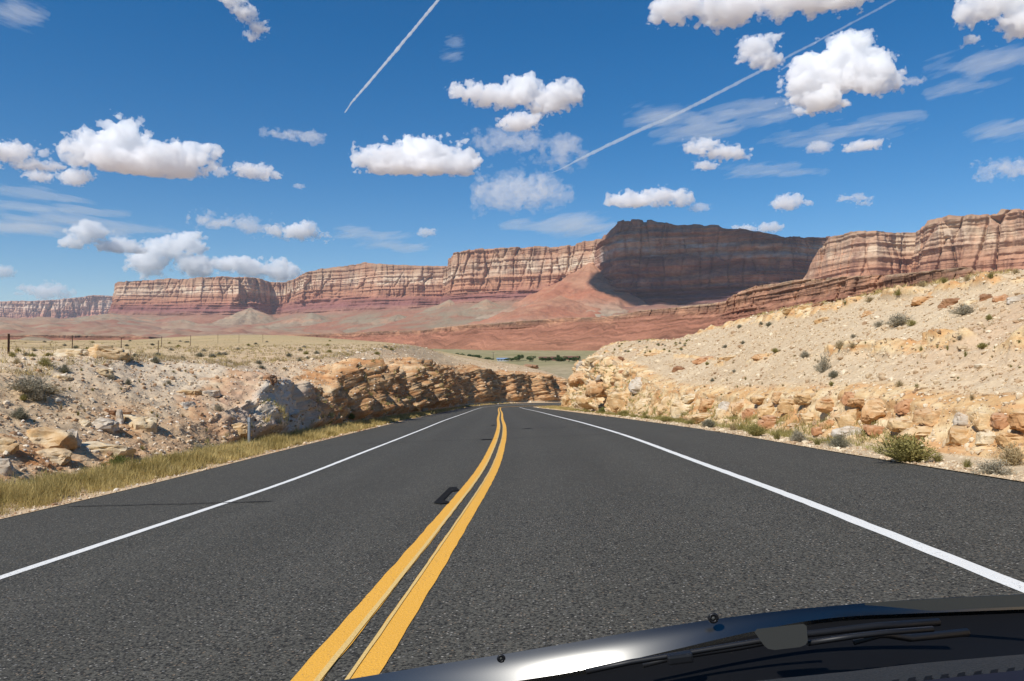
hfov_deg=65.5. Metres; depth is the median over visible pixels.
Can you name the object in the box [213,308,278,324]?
mound
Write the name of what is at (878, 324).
shrub
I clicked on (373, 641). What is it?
faded centre stripe
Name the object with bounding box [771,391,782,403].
boulder
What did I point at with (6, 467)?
boulder
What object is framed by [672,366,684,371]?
boulder
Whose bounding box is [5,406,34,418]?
shrub
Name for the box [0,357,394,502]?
grass
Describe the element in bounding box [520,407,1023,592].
white edge line
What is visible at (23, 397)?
shrub
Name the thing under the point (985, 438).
boulder
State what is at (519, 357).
tree
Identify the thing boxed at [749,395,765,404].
boulder
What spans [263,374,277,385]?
boulder
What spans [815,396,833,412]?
boulder
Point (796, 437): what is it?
shrub
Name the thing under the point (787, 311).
boulder
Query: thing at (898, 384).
shrub
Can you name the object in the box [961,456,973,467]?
grass tuft
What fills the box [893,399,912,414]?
boulder
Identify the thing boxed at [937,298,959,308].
boulder
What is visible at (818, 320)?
boulder
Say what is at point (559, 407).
grass
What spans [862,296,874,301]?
shrub
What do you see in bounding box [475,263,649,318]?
spur
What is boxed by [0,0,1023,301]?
sky
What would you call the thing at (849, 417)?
boulder
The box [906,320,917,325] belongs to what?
shrub
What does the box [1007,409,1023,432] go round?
boulder
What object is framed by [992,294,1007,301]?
boulder
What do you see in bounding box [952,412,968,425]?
boulder
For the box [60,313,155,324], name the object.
mound
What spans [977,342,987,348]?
shrub
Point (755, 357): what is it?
boulder
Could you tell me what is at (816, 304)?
boulder
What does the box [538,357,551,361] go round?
tree
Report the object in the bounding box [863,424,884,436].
boulder
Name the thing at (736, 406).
boulder
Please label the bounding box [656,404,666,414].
boulder
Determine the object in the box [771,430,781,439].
grass tuft
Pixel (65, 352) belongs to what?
boulder
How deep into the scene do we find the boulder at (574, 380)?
79.99 m
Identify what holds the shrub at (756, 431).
on the hill at (970, 337)
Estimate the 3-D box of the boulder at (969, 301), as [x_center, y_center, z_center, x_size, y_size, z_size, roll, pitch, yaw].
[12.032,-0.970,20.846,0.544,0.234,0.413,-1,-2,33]
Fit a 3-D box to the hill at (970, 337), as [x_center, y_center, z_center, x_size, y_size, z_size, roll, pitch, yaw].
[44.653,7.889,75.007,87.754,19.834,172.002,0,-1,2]
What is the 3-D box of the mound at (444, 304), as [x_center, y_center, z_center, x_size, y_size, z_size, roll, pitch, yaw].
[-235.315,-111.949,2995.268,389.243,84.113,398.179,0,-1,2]
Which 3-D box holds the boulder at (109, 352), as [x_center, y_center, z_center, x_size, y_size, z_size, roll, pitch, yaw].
[-14.445,0.547,28.585,1.406,0.859,1.525,1,-2,-35]
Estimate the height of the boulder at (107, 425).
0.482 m
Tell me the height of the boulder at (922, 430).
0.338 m
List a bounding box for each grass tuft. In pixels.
[680,417,696,424]
[727,423,738,430]
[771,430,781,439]
[809,437,823,444]
[932,451,944,461]
[939,276,949,282]
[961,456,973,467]
[962,274,970,280]
[986,270,996,277]
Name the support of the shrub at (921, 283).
on the hill at (970, 337)
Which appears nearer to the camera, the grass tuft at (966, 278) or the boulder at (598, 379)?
the grass tuft at (966, 278)
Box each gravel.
[0,402,560,517]
[537,406,1023,480]
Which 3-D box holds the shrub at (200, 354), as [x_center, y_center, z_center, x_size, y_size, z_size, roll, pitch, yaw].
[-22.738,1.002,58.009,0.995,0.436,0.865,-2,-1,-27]
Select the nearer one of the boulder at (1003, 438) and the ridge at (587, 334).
the boulder at (1003, 438)
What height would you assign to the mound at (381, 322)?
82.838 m
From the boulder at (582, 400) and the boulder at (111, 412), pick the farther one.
the boulder at (582, 400)
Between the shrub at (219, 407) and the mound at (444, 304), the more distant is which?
the mound at (444, 304)
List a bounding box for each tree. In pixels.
[514,354,523,359]
[526,356,535,360]
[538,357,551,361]
[557,356,577,360]
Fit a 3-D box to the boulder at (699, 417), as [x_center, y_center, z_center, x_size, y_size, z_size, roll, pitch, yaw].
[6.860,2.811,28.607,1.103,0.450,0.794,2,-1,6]
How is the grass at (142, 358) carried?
on the hill at (301, 403)
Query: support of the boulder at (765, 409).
on the hill at (970, 337)
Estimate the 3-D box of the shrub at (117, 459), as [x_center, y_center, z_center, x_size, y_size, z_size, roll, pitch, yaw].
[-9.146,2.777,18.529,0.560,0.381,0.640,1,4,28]
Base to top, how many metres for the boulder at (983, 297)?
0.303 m
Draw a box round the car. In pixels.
[341,594,1023,680]
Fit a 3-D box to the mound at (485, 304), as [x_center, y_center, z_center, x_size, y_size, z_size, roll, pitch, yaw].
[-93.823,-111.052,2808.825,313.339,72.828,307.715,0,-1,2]
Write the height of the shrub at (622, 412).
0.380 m
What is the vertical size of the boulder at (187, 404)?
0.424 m
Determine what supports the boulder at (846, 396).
on the boulder at (849, 417)
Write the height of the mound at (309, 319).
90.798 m
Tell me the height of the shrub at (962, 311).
0.336 m
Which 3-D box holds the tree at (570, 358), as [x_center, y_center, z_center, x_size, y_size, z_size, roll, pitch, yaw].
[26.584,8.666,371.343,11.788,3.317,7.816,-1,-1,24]
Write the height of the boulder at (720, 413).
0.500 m
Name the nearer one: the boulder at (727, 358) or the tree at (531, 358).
the boulder at (727, 358)
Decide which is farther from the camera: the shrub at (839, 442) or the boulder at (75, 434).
the boulder at (75, 434)
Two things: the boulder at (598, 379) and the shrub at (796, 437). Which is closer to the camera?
the shrub at (796, 437)
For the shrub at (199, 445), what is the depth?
23.06 m
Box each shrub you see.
[0,374,72,392]
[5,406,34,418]
[12,357,21,363]
[19,394,28,400]
[23,381,48,400]
[37,355,57,365]
[43,383,62,394]
[58,364,71,372]
[105,453,130,464]
[107,374,116,379]
[149,356,160,362]
[192,443,207,449]
[194,352,205,356]
[212,404,223,410]
[617,410,628,414]
[659,414,673,421]
[702,419,716,427]
[744,421,766,435]
[788,429,809,441]
[798,350,810,357]
[813,352,831,372]
[821,434,851,447]
[826,370,837,377]
[833,339,843,348]
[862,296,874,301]
[865,432,942,461]
[872,320,883,326]
[879,312,913,325]
[891,287,900,294]
[894,378,906,386]
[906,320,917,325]
[916,281,929,286]
[948,303,976,314]
[967,459,1019,475]
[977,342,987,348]
[984,441,1023,465]
[985,314,992,319]
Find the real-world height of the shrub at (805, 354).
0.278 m
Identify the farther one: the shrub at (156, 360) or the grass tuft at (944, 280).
the shrub at (156, 360)
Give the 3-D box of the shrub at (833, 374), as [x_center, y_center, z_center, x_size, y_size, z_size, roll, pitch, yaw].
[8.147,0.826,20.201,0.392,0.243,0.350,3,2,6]
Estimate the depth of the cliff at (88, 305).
7283.76 m
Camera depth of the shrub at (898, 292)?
27.47 m
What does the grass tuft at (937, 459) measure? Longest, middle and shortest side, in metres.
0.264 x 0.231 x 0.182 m
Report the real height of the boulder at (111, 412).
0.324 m
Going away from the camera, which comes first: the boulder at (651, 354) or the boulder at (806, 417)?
the boulder at (806, 417)
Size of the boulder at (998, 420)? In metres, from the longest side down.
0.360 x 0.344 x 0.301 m
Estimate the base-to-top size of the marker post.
1.203 m
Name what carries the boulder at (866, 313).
on the hill at (970, 337)
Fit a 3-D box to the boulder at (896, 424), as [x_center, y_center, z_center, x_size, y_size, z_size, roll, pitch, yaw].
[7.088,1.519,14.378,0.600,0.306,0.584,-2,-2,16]
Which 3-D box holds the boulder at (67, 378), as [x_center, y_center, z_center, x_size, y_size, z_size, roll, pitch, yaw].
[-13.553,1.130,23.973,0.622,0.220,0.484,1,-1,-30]
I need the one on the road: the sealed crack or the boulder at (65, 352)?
the sealed crack
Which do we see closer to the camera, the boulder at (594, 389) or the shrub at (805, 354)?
the shrub at (805, 354)
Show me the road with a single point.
(574, 531)
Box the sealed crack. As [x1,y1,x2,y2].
[68,501,260,506]
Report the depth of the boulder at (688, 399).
32.24 m
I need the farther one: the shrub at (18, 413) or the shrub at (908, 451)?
the shrub at (18, 413)
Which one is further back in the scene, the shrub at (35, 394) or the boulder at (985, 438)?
the shrub at (35, 394)
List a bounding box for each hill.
[0,335,567,518]
[536,269,1023,481]
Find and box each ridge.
[0,335,157,339]
[287,267,979,350]
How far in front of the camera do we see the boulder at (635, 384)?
45.44 m
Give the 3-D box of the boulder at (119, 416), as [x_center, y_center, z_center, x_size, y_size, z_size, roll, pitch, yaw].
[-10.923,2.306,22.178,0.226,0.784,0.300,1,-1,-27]
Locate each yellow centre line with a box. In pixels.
[291,405,553,680]
[350,405,560,678]
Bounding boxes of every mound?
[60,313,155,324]
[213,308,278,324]
[265,313,331,326]
[341,323,368,330]
[367,314,405,328]
[396,300,454,320]
[468,299,497,311]
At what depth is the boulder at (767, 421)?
21.13 m
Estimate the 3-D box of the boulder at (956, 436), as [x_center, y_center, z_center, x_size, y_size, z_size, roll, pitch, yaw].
[7.019,1.564,12.389,0.529,0.503,0.636,-6,-3,20]
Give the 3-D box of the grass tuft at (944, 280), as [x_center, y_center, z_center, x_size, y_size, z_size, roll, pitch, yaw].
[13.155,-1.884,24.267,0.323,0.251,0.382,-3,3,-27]
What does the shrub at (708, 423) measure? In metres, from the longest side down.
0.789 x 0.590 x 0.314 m
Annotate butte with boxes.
[594,219,829,315]
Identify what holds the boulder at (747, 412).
on the hill at (970, 337)
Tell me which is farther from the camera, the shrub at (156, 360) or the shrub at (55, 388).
the shrub at (156, 360)
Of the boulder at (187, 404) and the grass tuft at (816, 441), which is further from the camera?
the boulder at (187, 404)
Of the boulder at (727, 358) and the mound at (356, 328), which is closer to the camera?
the boulder at (727, 358)
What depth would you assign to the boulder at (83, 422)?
20.50 m
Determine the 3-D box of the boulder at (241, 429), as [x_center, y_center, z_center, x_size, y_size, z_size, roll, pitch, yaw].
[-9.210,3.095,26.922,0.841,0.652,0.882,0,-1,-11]
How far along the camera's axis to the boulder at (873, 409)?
15.60 m
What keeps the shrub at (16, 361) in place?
on the hill at (301, 403)
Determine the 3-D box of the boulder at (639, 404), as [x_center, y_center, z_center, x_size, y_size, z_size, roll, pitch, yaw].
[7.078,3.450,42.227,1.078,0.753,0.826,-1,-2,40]
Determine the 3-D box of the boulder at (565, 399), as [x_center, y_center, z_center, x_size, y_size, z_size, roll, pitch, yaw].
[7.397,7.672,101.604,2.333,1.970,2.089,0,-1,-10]
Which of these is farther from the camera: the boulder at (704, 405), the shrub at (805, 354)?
the boulder at (704, 405)
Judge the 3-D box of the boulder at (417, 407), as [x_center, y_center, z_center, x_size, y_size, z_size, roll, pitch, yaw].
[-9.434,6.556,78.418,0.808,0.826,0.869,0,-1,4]
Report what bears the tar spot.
on the road
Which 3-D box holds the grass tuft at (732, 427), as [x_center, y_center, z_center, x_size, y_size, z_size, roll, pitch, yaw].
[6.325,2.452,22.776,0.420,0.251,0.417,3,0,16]
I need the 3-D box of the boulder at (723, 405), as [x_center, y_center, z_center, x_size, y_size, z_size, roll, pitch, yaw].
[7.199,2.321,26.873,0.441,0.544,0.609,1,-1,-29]
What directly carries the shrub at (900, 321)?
on the hill at (970, 337)
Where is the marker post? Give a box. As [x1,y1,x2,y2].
[247,417,250,443]
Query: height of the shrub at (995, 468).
0.199 m
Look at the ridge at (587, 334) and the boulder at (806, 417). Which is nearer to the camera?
the boulder at (806, 417)
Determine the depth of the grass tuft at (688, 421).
28.22 m
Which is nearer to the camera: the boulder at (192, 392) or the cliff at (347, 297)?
the boulder at (192, 392)
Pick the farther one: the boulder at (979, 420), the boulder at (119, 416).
the boulder at (119, 416)
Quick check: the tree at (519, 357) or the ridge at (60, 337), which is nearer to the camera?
the tree at (519, 357)
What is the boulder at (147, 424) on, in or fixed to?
on the hill at (301, 403)
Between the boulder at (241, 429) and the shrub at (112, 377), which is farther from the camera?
the boulder at (241, 429)
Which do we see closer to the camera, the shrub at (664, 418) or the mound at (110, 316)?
the shrub at (664, 418)
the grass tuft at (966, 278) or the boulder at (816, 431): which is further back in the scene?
the grass tuft at (966, 278)
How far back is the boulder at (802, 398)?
19.73 m
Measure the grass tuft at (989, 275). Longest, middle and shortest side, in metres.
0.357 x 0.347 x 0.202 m
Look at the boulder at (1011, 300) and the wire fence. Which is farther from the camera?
the wire fence
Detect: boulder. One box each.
[0,437,19,455]
[0,458,15,475]
[25,427,77,449]
[36,448,72,465]
[52,374,72,380]
[53,348,88,356]
[67,429,81,445]
[79,419,91,426]
[81,441,135,456]
[87,344,130,362]
[92,417,119,433]
[96,369,113,376]
[106,410,115,415]
[116,409,123,424]
[123,414,158,432]
[176,389,201,395]
[180,401,195,407]
[202,390,220,397]
[231,422,252,439]
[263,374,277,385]
[414,404,420,410]
[524,364,538,368]
[561,394,570,407]
[568,372,584,387]
[576,394,594,409]
[585,380,606,397]
[586,355,604,362]
[595,375,601,381]
[606,391,628,413]
[628,377,641,394]
[635,399,646,412]
[644,352,659,356]
[651,393,658,405]
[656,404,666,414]
[661,396,669,405]
[670,400,689,418]
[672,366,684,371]
[681,394,694,403]
[688,412,710,423]
[692,356,714,364]
[698,398,714,412]
[714,408,725,419]
[717,355,736,362]
[718,401,729,411]
[730,399,745,414]
[742,408,754,419]
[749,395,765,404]
[752,354,765,360]
[757,402,774,417]
[757,415,779,429]
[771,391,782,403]
[777,398,794,413]
[782,307,792,315]
[794,393,810,404]
[795,305,811,314]
[799,412,813,424]
[811,302,823,306]
[811,427,822,435]
[813,316,829,323]
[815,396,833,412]
[819,418,834,429]
[831,426,861,437]
[834,408,860,427]
[841,391,854,405]
[847,398,863,408]
[860,310,874,317]
[860,398,886,424]
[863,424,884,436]
[886,416,911,432]
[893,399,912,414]
[897,425,932,439]
[910,296,932,306]
[912,407,940,426]
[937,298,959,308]
[945,425,969,446]
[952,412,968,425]
[960,299,977,305]
[969,411,989,431]
[975,431,995,445]
[979,294,992,301]
[990,412,1008,429]
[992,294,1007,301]
[994,432,1023,447]
[1006,294,1023,304]
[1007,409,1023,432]
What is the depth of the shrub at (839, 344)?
22.62 m
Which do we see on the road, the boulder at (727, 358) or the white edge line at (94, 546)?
the white edge line at (94, 546)
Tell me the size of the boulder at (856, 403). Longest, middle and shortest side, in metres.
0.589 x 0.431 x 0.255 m
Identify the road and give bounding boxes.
[0,403,1023,680]
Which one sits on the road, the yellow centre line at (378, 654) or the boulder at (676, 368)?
the yellow centre line at (378, 654)
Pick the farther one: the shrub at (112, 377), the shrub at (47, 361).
the shrub at (112, 377)
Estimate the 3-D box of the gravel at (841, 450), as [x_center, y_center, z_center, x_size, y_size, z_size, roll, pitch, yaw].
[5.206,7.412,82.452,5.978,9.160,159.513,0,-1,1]
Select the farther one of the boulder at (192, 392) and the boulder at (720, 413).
the boulder at (192, 392)
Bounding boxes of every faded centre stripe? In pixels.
[314,405,552,680]
[345,405,556,679]
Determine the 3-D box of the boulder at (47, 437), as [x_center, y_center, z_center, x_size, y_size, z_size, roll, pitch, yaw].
[-10.722,2.357,18.325,1.223,0.760,1.240,1,-2,-39]
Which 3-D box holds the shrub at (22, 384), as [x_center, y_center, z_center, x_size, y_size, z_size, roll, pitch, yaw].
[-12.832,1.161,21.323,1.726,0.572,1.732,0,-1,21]
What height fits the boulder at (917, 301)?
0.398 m
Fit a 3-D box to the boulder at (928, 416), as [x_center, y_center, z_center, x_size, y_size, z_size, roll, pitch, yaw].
[7.189,1.307,13.528,0.700,0.341,0.598,3,-1,12]
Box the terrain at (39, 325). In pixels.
[0,316,1021,502]
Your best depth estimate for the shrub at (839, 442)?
14.97 m
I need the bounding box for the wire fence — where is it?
[7,334,261,353]
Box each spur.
[464,296,605,324]
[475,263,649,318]
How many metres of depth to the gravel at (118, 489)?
16.86 m
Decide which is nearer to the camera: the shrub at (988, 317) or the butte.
the shrub at (988, 317)
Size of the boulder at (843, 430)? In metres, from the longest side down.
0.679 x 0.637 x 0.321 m
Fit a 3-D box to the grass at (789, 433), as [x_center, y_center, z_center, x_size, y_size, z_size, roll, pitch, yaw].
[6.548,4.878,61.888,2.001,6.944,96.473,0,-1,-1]
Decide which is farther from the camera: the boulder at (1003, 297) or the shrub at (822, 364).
the shrub at (822, 364)
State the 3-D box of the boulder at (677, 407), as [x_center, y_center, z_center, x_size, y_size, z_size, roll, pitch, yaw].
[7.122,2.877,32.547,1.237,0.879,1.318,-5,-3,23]
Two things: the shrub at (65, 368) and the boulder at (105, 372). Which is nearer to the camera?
the shrub at (65, 368)
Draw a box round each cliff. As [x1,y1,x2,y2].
[0,295,112,318]
[108,262,446,332]
[350,239,600,332]
[802,209,1023,279]
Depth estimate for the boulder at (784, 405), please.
20.84 m
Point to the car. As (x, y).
(975, 638)
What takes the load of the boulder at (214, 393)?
on the hill at (301, 403)
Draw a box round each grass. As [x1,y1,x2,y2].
[0,338,566,379]
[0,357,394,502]
[536,387,574,409]
[552,359,905,449]
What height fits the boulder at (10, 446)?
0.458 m
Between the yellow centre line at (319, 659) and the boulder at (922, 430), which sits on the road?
the yellow centre line at (319, 659)
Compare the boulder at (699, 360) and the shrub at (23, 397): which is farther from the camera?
the boulder at (699, 360)
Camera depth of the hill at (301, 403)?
35.79 m
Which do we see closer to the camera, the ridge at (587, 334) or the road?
the road
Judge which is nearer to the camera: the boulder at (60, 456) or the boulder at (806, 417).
the boulder at (60, 456)
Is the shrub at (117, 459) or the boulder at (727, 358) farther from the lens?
the boulder at (727, 358)
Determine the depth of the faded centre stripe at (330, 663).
5.16 m
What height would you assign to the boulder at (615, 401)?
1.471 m
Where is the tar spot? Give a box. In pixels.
[434,487,458,503]
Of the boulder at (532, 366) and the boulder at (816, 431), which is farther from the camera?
the boulder at (532, 366)
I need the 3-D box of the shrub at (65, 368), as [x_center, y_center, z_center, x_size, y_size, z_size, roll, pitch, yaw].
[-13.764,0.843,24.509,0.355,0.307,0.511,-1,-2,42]
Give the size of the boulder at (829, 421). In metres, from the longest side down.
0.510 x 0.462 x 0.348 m
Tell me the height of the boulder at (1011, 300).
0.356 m
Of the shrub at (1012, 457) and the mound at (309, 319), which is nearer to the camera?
the shrub at (1012, 457)
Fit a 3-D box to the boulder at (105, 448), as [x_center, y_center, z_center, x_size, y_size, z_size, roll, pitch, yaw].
[-9.918,2.716,19.396,1.333,0.527,0.974,1,-2,-36]
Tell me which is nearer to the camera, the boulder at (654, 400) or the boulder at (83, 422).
the boulder at (83, 422)
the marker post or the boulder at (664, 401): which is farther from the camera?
the boulder at (664, 401)
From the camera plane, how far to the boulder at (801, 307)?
39.77 m
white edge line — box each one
[0,404,522,578]
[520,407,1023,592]
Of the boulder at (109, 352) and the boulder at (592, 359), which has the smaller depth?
the boulder at (109, 352)

